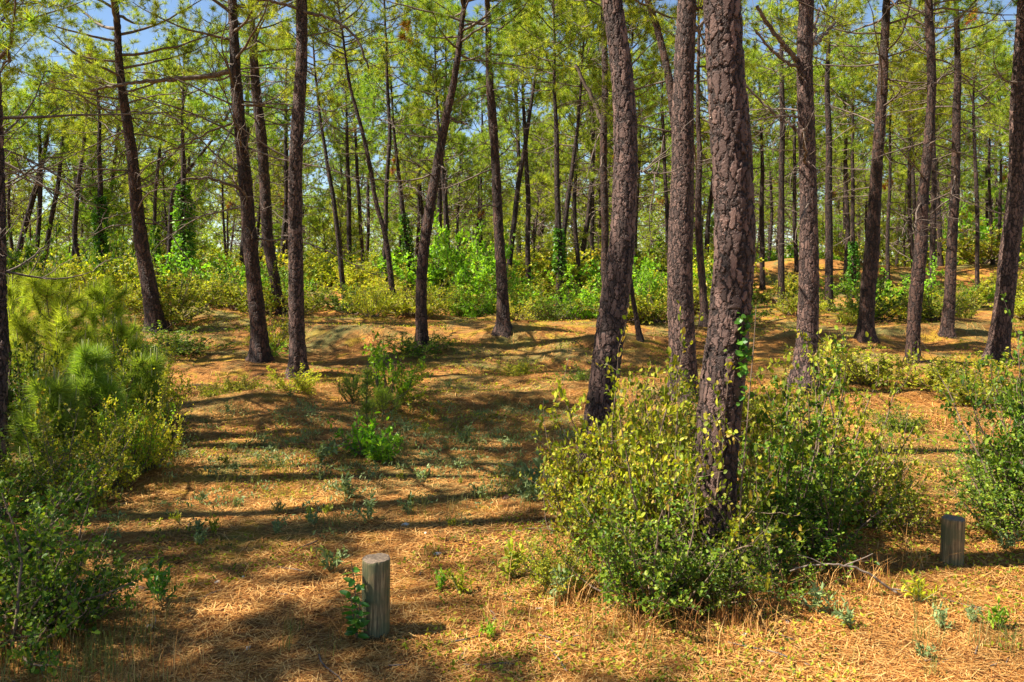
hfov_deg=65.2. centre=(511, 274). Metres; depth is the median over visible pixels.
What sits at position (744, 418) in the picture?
shrub
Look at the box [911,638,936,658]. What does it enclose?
herb
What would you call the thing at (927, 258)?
shrub
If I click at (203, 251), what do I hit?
shrub
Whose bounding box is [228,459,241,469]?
herb
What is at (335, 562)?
herb
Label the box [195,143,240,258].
pine tree
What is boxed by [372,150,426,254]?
pine tree
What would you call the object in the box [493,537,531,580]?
herb
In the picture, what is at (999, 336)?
pine tree
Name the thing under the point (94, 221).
climbing ivy
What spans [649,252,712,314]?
shrub
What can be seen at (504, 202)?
pine tree
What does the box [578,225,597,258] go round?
pine
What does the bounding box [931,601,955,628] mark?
herb
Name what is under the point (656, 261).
shrub
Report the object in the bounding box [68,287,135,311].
shrub
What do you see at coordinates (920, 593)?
herb
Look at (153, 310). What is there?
pine tree
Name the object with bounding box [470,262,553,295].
shrub
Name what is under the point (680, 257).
pine tree
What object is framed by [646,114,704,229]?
pine tree
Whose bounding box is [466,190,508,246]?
pine tree
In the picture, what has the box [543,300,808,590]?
shrub
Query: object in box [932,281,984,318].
shrub
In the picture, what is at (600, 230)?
pine
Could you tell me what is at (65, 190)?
pine tree
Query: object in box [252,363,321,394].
shrub
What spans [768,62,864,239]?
pine tree
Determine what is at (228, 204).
pine tree
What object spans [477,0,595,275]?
pine tree
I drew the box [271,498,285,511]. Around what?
herb
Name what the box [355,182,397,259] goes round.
pine tree
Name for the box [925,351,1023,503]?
shrub
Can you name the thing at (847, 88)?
pine tree
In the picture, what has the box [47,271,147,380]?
young pine
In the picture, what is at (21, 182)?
pine tree
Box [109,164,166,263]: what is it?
pine
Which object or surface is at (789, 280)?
shrub
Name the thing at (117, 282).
shrub
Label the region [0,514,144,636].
shrub
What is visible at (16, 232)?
pine
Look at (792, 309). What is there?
shrub
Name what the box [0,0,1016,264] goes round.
sky
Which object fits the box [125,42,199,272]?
pine tree
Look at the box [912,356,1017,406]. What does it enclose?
shrub
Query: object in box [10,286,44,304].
shrub
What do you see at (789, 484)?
shrub
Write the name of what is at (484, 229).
pine
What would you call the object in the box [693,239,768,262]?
shrub
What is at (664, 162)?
pine tree
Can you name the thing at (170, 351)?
shrub
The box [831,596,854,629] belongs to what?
herb
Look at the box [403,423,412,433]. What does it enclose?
herb
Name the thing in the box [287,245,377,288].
shrub
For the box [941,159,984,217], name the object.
pine tree
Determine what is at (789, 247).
shrub
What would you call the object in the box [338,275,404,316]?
shrub
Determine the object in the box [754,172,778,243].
pine tree
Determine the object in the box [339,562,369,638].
leafy shoot
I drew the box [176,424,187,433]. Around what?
herb
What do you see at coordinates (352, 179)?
pine tree
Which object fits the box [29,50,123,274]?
pine tree
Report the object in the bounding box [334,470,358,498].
herb
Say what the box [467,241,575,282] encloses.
shrub
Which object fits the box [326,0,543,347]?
pine tree
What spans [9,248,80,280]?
shrub
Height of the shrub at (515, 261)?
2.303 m
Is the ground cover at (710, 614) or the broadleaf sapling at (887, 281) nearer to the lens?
the ground cover at (710, 614)
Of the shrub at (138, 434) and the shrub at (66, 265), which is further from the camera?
the shrub at (66, 265)
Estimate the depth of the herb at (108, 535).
5.81 m
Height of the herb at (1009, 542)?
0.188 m
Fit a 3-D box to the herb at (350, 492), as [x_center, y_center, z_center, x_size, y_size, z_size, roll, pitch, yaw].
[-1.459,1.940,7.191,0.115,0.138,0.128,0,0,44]
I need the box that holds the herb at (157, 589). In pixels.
[145,556,183,603]
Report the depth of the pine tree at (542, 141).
46.78 m
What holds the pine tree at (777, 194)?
on the ground at (322, 340)
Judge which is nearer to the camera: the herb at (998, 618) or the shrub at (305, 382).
the herb at (998, 618)
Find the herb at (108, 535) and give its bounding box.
[101,527,121,549]
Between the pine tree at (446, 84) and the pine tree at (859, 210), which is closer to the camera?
the pine tree at (446, 84)
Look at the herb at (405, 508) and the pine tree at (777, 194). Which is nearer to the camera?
the herb at (405, 508)
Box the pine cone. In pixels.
[502,494,508,499]
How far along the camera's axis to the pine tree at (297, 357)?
14.71 m
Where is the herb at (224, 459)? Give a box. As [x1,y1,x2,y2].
[216,452,229,464]
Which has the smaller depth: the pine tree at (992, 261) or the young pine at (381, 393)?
the young pine at (381, 393)
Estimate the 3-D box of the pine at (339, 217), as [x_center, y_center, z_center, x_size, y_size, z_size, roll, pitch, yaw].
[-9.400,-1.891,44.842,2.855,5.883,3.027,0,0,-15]
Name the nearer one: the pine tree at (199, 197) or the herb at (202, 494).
the herb at (202, 494)
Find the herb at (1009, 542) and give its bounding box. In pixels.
[991,526,1021,548]
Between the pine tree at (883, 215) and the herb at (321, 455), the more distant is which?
the pine tree at (883, 215)
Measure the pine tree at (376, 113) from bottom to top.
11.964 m
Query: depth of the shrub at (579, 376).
13.91 m
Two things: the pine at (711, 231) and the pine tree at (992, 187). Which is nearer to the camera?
the pine at (711, 231)
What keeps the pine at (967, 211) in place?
on the ground at (322, 340)
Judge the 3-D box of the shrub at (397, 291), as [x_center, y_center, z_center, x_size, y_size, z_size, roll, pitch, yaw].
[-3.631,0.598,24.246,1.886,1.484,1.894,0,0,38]
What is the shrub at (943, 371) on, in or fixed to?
on the ground at (322, 340)
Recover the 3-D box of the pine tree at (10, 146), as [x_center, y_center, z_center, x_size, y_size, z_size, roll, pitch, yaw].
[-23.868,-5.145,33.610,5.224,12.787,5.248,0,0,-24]
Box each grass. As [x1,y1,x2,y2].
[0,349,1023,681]
[0,518,966,681]
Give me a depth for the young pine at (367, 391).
10.36 m
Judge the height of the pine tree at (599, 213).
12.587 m
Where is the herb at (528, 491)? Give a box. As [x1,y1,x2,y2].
[513,474,546,500]
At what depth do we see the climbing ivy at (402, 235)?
33.95 m
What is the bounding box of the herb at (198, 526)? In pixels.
[187,515,204,533]
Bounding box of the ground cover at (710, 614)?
[4,310,1023,681]
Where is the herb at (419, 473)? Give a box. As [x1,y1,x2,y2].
[414,464,429,482]
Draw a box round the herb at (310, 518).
[303,506,321,524]
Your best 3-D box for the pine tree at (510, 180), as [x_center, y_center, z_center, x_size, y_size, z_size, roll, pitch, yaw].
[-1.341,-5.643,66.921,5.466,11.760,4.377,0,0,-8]
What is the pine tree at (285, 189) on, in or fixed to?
on the ground at (322, 340)
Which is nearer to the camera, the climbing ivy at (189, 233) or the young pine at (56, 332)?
the young pine at (56, 332)
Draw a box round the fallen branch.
[790,553,926,597]
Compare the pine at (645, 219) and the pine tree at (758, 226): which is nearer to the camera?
the pine at (645, 219)
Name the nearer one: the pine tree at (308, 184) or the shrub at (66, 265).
the shrub at (66, 265)
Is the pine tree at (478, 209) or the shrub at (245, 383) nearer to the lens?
the shrub at (245, 383)
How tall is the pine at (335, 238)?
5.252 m
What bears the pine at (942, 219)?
on the ground at (322, 340)
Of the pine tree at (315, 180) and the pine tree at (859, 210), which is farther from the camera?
the pine tree at (859, 210)
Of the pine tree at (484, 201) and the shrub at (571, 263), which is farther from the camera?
the pine tree at (484, 201)
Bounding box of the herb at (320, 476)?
[317,468,324,480]
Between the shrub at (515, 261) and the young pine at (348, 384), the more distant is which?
the shrub at (515, 261)
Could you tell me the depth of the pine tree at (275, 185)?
50.41 m
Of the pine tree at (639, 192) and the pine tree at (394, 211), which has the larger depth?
the pine tree at (639, 192)
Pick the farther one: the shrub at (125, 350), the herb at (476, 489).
the shrub at (125, 350)
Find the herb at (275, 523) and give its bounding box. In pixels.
[271,516,287,534]
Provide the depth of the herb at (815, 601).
4.68 m
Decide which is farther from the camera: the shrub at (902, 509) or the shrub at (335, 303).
the shrub at (335, 303)
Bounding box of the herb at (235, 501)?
[233,496,244,506]
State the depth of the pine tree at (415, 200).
71.91 m
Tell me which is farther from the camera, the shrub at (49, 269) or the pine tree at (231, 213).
the pine tree at (231, 213)
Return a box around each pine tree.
[0,0,46,205]
[0,0,77,419]
[0,0,106,234]
[0,0,115,221]
[0,0,202,473]
[0,0,252,332]
[0,22,50,145]
[1,64,33,230]
[1,65,17,156]
[2,60,105,253]
[2,76,43,224]
[2,87,55,252]
[4,3,99,225]
[5,136,36,247]
[5,158,33,227]
[6,176,25,220]
[7,58,69,258]
[7,171,59,247]
[8,184,43,249]
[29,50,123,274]
[34,67,95,265]
[36,134,119,262]
[38,0,391,363]
[43,117,116,262]
[45,31,150,274]
[50,188,79,253]
[52,116,114,255]
[64,43,176,256]
[65,110,138,251]
[94,103,169,271]
[106,165,130,240]
[111,18,229,275]
[117,156,162,221]
[119,155,169,245]
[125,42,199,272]
[146,90,235,262]
[150,114,222,246]
[156,50,274,281]
[174,157,208,253]
[175,15,318,266]
[177,0,365,316]
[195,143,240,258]
[204,154,255,254]
[206,0,409,379]
[210,159,258,253]
[212,113,272,248]
[212,181,240,260]
[214,117,289,247]
[226,103,289,260]
[233,32,348,265]
[235,158,303,247]
[252,76,335,264]
[252,156,282,228]
[258,0,373,304]
[279,145,335,260]
[288,0,401,311]
[303,192,332,259]
[306,45,395,261]
[311,110,381,256]
[312,74,396,275]
[317,185,352,242]
[321,133,373,243]
[323,135,371,241]
[324,67,409,266]
[325,0,441,284]
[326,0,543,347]
[335,154,383,239]
[349,29,444,286]
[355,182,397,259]
[365,0,493,253]
[368,101,461,258]
[369,186,404,253]
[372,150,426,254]
[374,139,415,255]
[378,75,457,261]
[389,132,454,248]
[391,67,486,247]
[394,0,498,263]
[395,0,560,338]
[403,167,452,245]
[422,127,490,251]
[433,170,469,247]
[448,75,521,249]
[449,160,476,245]
[451,188,487,242]
[454,130,503,251]
[458,147,511,238]
[460,15,573,261]
[466,5,577,286]
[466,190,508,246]
[467,146,522,235]
[468,115,534,253]
[475,0,609,305]
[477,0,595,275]
[477,182,513,239]
[501,117,570,253]
[503,192,524,229]
[508,128,573,255]
[512,144,567,265]
[513,76,589,257]
[518,0,631,285]
[519,67,612,286]
[529,5,637,261]
[541,48,645,254]
[558,0,705,286]
[559,97,659,250]
[560,111,643,265]
[561,176,589,250]
[565,0,706,170]
[568,202,585,243]
[571,0,701,472]
[571,65,666,244]
[579,149,612,248]
[583,0,674,341]
[595,65,670,260]
[596,176,656,205]
[608,101,665,249]
[609,141,669,245]
[611,193,654,226]
[632,18,705,267]
[634,0,767,327]
[638,163,664,248]
[642,106,696,238]
[644,144,708,248]
[645,137,711,225]
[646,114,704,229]
[647,179,664,222]
[655,38,767,260]
[661,0,852,403]
[664,61,773,259]
[693,138,713,245]
[693,149,713,244]
[694,37,792,215]
[694,119,759,243]
[695,0,755,572]
[702,147,759,237]
[743,0,846,304]
[743,0,868,393]
[744,48,796,289]
[749,0,921,311]
[751,116,798,261]
[752,148,786,256]
[754,158,774,261]
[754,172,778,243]
[755,33,842,271]
[755,163,789,248]
[759,140,832,253]
[763,114,858,254]
[764,173,799,260]
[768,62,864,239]
[773,137,834,251]
[775,166,821,254]
[783,0,1011,342]
[791,38,901,292]
[813,24,907,297]
[817,92,887,243]
[817,135,886,251]
[817,158,869,260]
[818,161,868,259]
[818,201,833,250]
[819,8,953,286]
[819,140,869,249]
[832,123,894,244]
[836,168,887,246]
[840,197,864,235]
[848,0,1016,338]
[848,0,1023,363]
[854,48,971,268]
[854,61,971,236]
[855,122,917,266]
[856,0,999,295]
[857,160,902,264]
[860,181,901,255]
[863,161,908,254]
[883,86,970,266]
[883,124,965,240]
[889,50,984,265]
[892,64,983,264]
[896,157,970,243]
[906,160,967,237]
[914,19,1013,291]
[931,0,1023,366]
[939,159,984,226]
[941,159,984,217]
[947,100,1008,248]
[949,106,1007,226]
[952,29,1012,264]
[960,65,1023,261]
[962,52,1012,262]
[967,13,1014,140]
[969,60,1012,144]
[972,179,1006,245]
[973,168,1006,226]
[979,126,1008,212]
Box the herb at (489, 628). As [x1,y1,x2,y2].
[479,615,495,637]
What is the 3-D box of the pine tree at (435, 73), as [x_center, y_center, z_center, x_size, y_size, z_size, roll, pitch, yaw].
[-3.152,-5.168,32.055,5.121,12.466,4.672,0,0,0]
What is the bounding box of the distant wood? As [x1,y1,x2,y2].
[6,182,1002,265]
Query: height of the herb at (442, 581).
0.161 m
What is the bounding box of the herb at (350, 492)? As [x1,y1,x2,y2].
[343,484,357,496]
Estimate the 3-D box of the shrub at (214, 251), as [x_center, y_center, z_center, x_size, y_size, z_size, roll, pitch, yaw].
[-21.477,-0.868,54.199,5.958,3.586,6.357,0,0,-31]
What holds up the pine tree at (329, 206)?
on the ground at (322, 340)
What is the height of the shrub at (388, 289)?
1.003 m
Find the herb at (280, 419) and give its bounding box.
[273,412,288,423]
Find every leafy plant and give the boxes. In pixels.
[326,411,394,457]
[363,426,403,464]
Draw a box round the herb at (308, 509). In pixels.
[304,506,316,521]
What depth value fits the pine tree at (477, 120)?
58.95 m
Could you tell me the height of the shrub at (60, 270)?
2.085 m
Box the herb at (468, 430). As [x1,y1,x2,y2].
[456,421,475,438]
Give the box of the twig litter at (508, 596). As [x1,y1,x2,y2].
[4,344,1022,681]
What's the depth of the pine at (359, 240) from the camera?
57.19 m
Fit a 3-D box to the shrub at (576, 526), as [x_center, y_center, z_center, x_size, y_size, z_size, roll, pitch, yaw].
[0.613,1.618,5.700,0.995,1.104,1.061,0,0,-35]
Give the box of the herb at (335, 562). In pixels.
[315,544,348,570]
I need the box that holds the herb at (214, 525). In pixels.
[204,513,219,533]
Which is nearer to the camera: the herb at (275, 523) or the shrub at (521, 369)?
the herb at (275, 523)
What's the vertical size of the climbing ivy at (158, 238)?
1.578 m
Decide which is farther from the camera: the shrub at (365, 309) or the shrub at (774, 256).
the shrub at (774, 256)
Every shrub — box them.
[0,372,142,513]
[0,420,99,517]
[0,428,162,680]
[0,440,135,583]
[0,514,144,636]
[7,312,86,440]
[8,246,95,299]
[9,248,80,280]
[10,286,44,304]
[14,259,81,303]
[20,255,94,298]
[28,273,89,305]
[31,316,199,440]
[40,247,135,279]
[59,244,171,300]
[67,407,155,492]
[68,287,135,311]
[75,382,175,477]
[80,354,193,477]
[84,281,159,308]
[105,315,194,418]
[113,263,229,326]
[114,320,244,353]
[118,283,162,307]
[142,267,231,304]
[144,336,198,359]
[154,234,267,288]
[161,240,238,268]
[168,267,241,306]
[171,249,239,275]
[190,266,270,309]
[192,372,250,397]
[199,255,283,303]
[202,249,236,262]
[211,247,314,291]
[211,260,318,315]
[220,370,270,390]
[237,260,311,293]
[245,298,306,348]
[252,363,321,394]
[258,237,362,281]
[261,244,336,270]
[264,267,334,303]
[265,240,359,291]
[269,339,288,355]
[270,276,339,312]
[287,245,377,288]
[304,284,330,305]
[312,278,375,314]
[328,255,386,284]
[329,267,404,299]
[337,250,416,283]
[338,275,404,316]
[358,270,415,313]
[359,281,410,304]
[361,320,432,402]
[363,271,408,287]
[368,262,458,316]
[368,348,430,404]
[371,240,488,295]
[372,244,401,271]
[373,328,456,357]
[390,242,457,267]
[406,286,454,317]
[411,239,493,293]
[429,278,494,315]
[436,286,495,317]
[447,247,529,311]
[451,258,586,311]
[465,254,550,281]
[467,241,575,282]
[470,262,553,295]
[477,266,540,314]
[481,243,600,291]
[491,357,543,375]
[493,291,540,320]
[501,520,606,595]
[511,304,698,549]
[512,243,600,293]
[513,276,555,308]
[517,264,601,320]
[519,426,678,560]
[520,289,580,320]
[538,447,781,633]
[540,239,639,278]
[540,243,595,264]
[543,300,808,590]
[544,234,664,260]
[550,361,589,381]
[551,274,601,302]
[560,291,598,313]
[566,248,665,291]
[568,281,666,321]
[577,255,666,302]
[614,368,696,458]
[617,500,807,615]
[627,371,761,446]
[628,280,709,324]
[632,240,713,283]
[632,245,664,269]
[642,227,711,271]
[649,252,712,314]
[655,279,709,314]
[656,246,763,279]
[663,318,895,552]
[679,493,844,597]
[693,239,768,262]
[710,281,772,305]
[738,329,939,535]
[740,373,833,442]
[742,435,931,582]
[751,289,776,322]
[754,285,777,299]
[755,238,856,262]
[755,239,786,261]
[762,287,837,315]
[763,268,798,298]
[785,279,843,303]
[785,331,869,374]
[788,287,834,313]
[818,216,904,263]
[818,340,924,387]
[821,266,930,322]
[829,302,857,324]
[836,297,880,311]
[838,410,942,536]
[854,402,935,434]
[875,281,962,318]
[876,351,983,388]
[879,251,983,266]
[890,278,960,305]
[891,282,985,320]
[907,245,946,266]
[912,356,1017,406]
[915,291,1023,515]
[923,345,1023,412]
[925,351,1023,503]
[927,212,1023,263]
[927,270,1020,304]
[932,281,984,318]
[937,447,1023,539]
[959,279,995,304]
[973,273,1020,290]
[980,284,1023,318]
[985,265,1023,301]
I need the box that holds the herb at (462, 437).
[453,430,470,442]
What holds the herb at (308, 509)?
on the ground at (322, 340)
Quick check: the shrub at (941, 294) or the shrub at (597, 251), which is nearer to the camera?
the shrub at (941, 294)
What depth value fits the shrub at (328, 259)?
31.00 m
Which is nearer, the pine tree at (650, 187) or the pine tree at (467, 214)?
the pine tree at (650, 187)
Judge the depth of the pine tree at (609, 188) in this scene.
52.49 m
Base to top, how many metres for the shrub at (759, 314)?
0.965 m
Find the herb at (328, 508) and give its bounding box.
[320,504,332,513]
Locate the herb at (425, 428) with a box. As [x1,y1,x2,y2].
[418,422,429,432]
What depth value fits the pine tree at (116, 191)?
78.26 m
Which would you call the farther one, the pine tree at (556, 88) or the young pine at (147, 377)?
the pine tree at (556, 88)
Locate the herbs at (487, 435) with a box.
[64,394,653,538]
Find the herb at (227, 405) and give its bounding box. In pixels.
[224,401,231,412]
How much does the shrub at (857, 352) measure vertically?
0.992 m
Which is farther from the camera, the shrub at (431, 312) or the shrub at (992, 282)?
the shrub at (992, 282)
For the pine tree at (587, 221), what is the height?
14.170 m
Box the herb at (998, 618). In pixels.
[980,598,1014,629]
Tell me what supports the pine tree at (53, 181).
on the ground at (322, 340)
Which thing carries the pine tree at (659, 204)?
on the ground at (322, 340)
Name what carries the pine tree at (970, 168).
on the ground at (322, 340)
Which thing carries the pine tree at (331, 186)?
on the ground at (322, 340)
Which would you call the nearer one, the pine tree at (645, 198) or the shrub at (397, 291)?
the shrub at (397, 291)
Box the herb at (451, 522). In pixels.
[445,513,457,526]
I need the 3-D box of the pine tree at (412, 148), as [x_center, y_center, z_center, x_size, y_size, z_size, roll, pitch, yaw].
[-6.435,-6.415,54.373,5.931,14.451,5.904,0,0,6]
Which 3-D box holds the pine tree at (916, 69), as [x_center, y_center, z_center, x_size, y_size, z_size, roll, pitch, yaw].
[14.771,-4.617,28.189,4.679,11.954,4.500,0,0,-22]
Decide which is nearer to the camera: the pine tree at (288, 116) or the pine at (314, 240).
the pine tree at (288, 116)
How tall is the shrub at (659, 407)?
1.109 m
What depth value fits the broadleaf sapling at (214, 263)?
24.84 m
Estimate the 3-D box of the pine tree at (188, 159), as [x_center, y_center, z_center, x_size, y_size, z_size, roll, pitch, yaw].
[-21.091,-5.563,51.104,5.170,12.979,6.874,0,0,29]
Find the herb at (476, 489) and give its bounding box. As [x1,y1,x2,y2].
[468,482,487,497]
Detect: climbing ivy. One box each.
[90,195,112,274]
[149,226,160,261]
[170,184,196,275]
[398,213,415,287]
[551,228,567,272]
[734,309,755,534]
[846,241,860,283]
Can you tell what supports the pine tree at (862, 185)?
on the ground at (322, 340)
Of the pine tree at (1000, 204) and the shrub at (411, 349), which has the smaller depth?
the shrub at (411, 349)
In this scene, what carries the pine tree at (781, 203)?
on the ground at (322, 340)
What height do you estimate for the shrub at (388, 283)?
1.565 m
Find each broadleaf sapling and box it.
[6,216,71,296]
[74,219,174,287]
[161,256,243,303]
[414,208,515,296]
[448,243,538,306]
[630,247,666,306]
[659,247,713,307]
[830,252,944,314]
[903,178,1023,264]
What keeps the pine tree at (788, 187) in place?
on the ground at (322, 340)
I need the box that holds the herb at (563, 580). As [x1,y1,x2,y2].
[544,564,574,605]
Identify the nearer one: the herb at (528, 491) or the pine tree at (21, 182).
the herb at (528, 491)
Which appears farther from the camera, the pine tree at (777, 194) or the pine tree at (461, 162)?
the pine tree at (777, 194)
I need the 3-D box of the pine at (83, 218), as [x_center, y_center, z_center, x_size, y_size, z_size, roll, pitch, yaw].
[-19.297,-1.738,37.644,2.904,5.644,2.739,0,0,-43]
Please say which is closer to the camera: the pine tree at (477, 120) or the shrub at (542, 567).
the shrub at (542, 567)
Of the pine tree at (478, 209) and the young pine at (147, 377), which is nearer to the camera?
the young pine at (147, 377)
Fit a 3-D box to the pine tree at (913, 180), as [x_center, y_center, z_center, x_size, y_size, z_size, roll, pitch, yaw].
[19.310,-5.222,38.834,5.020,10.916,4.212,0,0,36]
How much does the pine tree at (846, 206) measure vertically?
12.004 m
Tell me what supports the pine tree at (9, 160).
on the ground at (322, 340)
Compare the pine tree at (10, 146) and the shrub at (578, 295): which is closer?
the shrub at (578, 295)
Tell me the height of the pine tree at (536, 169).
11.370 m
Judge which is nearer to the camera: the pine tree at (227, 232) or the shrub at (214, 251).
the shrub at (214, 251)
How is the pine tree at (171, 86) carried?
on the ground at (322, 340)
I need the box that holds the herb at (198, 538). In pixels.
[193,527,208,544]
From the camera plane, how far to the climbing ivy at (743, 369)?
5.19 m
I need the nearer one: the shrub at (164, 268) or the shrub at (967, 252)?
the shrub at (164, 268)
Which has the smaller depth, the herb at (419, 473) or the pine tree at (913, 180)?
the herb at (419, 473)
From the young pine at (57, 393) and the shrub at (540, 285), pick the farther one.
the shrub at (540, 285)
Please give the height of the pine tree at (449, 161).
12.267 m
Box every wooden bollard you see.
[361,553,389,638]
[940,514,965,566]
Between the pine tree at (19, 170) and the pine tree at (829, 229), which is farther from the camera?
the pine tree at (829, 229)
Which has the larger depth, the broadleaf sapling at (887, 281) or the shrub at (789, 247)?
the shrub at (789, 247)
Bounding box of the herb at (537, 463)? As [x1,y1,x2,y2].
[505,448,555,487]
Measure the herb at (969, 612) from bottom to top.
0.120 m
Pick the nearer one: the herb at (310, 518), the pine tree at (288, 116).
the herb at (310, 518)
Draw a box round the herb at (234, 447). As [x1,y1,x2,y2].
[229,441,237,450]
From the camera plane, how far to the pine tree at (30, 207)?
37.88 m
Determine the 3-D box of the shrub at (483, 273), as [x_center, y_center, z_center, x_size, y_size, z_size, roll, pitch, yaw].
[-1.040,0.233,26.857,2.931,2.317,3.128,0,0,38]
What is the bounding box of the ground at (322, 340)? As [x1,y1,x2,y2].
[0,258,1023,681]
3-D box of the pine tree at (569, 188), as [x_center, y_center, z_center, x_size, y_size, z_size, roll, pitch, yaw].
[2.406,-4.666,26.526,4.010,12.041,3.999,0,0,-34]
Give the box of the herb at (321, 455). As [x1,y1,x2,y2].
[315,440,338,461]
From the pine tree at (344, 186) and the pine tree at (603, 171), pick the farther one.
the pine tree at (344, 186)
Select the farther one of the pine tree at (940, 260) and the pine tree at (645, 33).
the pine tree at (940, 260)
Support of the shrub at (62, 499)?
on the ground at (322, 340)
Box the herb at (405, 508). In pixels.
[397,492,414,514]
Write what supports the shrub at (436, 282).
on the ground at (322, 340)
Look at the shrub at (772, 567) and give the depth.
5.04 m
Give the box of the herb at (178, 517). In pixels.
[168,508,181,522]
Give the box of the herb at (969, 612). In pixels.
[965,603,983,622]
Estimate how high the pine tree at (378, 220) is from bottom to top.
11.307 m
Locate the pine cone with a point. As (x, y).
(505, 496)
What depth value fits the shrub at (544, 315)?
21.46 m
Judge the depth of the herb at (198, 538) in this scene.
5.87 m
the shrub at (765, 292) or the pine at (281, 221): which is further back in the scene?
the pine at (281, 221)
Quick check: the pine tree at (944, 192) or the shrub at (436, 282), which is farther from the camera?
the pine tree at (944, 192)
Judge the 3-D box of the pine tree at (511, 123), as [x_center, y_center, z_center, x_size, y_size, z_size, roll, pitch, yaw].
[0.155,-6.126,40.416,6.780,14.587,5.429,0,0,16]
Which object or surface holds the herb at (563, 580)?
on the ground at (322, 340)
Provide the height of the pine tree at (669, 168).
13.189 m
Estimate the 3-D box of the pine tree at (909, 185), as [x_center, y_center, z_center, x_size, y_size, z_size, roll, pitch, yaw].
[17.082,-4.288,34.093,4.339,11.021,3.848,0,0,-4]
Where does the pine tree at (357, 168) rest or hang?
on the ground at (322, 340)
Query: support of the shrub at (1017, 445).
on the ground at (322, 340)
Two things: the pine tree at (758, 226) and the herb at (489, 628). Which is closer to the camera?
the herb at (489, 628)
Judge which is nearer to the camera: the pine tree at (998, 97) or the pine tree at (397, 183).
the pine tree at (998, 97)
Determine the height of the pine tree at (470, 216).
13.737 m
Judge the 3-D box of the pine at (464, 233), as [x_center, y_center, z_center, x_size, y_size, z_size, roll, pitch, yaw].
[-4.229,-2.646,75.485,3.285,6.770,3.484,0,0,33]
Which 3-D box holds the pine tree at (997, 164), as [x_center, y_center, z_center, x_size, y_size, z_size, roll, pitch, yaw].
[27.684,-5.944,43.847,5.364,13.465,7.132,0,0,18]
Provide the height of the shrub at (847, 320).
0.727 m
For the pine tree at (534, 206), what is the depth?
53.99 m
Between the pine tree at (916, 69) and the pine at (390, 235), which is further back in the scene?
the pine at (390, 235)
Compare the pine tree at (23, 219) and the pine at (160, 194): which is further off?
the pine tree at (23, 219)
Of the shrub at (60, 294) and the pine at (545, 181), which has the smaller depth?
the shrub at (60, 294)
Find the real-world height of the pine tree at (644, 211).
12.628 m
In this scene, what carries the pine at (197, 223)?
on the ground at (322, 340)
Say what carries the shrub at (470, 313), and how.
on the ground at (322, 340)
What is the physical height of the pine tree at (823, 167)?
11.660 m
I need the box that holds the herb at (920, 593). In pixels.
[900,568,942,602]
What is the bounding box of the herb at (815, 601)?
[796,581,838,612]
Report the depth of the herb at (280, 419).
10.14 m
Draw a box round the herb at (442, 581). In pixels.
[434,568,448,590]
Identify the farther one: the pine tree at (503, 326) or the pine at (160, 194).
the pine at (160, 194)
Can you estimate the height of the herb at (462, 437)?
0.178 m
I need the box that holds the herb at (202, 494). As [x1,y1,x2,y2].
[194,488,210,503]
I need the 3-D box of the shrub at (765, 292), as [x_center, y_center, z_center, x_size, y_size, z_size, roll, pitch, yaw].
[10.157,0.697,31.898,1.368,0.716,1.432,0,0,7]
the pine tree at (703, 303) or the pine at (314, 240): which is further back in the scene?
the pine at (314, 240)
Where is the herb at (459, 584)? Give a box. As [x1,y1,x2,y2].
[439,561,473,594]
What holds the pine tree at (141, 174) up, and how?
on the ground at (322, 340)
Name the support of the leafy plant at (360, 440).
on the ground at (322, 340)
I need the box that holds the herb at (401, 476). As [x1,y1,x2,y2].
[396,470,407,479]
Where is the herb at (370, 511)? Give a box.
[352,492,377,519]
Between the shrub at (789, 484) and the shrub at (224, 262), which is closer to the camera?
the shrub at (789, 484)
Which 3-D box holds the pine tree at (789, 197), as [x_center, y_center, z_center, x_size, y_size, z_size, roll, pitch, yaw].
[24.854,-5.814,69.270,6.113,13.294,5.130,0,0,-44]
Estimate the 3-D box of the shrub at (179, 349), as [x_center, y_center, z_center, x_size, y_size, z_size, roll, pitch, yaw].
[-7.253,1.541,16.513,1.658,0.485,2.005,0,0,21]
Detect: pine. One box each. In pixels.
[3,363,94,482]
[6,215,17,248]
[6,272,50,389]
[7,261,123,395]
[32,202,72,260]
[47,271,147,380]
[61,150,131,260]
[63,338,131,453]
[67,179,132,269]
[78,179,128,264]
[91,200,134,265]
[91,314,163,392]
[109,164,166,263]
[113,347,178,433]
[129,148,222,266]
[130,213,189,274]
[134,125,224,271]
[143,186,200,262]
[255,201,282,253]
[260,222,281,256]
[302,202,346,269]
[302,231,311,265]
[304,207,322,258]
[319,189,368,260]
[321,216,364,259]
[321,218,366,263]
[330,370,370,403]
[342,220,371,261]
[355,365,377,425]
[361,383,404,414]
[364,170,414,257]
[388,208,420,263]
[430,216,464,245]
[451,213,482,250]
[468,216,493,256]
[482,219,505,248]
[486,201,523,247]
[503,170,588,266]
[515,203,550,251]
[522,225,551,256]
[548,178,586,260]
[569,190,611,248]
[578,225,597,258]
[594,210,637,259]
[637,211,663,259]
[637,222,664,256]
[702,217,714,250]
[792,217,837,258]
[819,214,860,260]
[880,168,930,266]
[880,235,908,262]
[881,207,928,260]
[913,194,963,248]
[946,205,994,237]
[986,143,1023,244]
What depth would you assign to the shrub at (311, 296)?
24.74 m
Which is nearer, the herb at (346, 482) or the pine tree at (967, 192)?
the herb at (346, 482)
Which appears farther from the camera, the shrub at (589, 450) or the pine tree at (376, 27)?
the pine tree at (376, 27)
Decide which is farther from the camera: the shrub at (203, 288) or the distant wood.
the distant wood
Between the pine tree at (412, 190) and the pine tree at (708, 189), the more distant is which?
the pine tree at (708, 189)

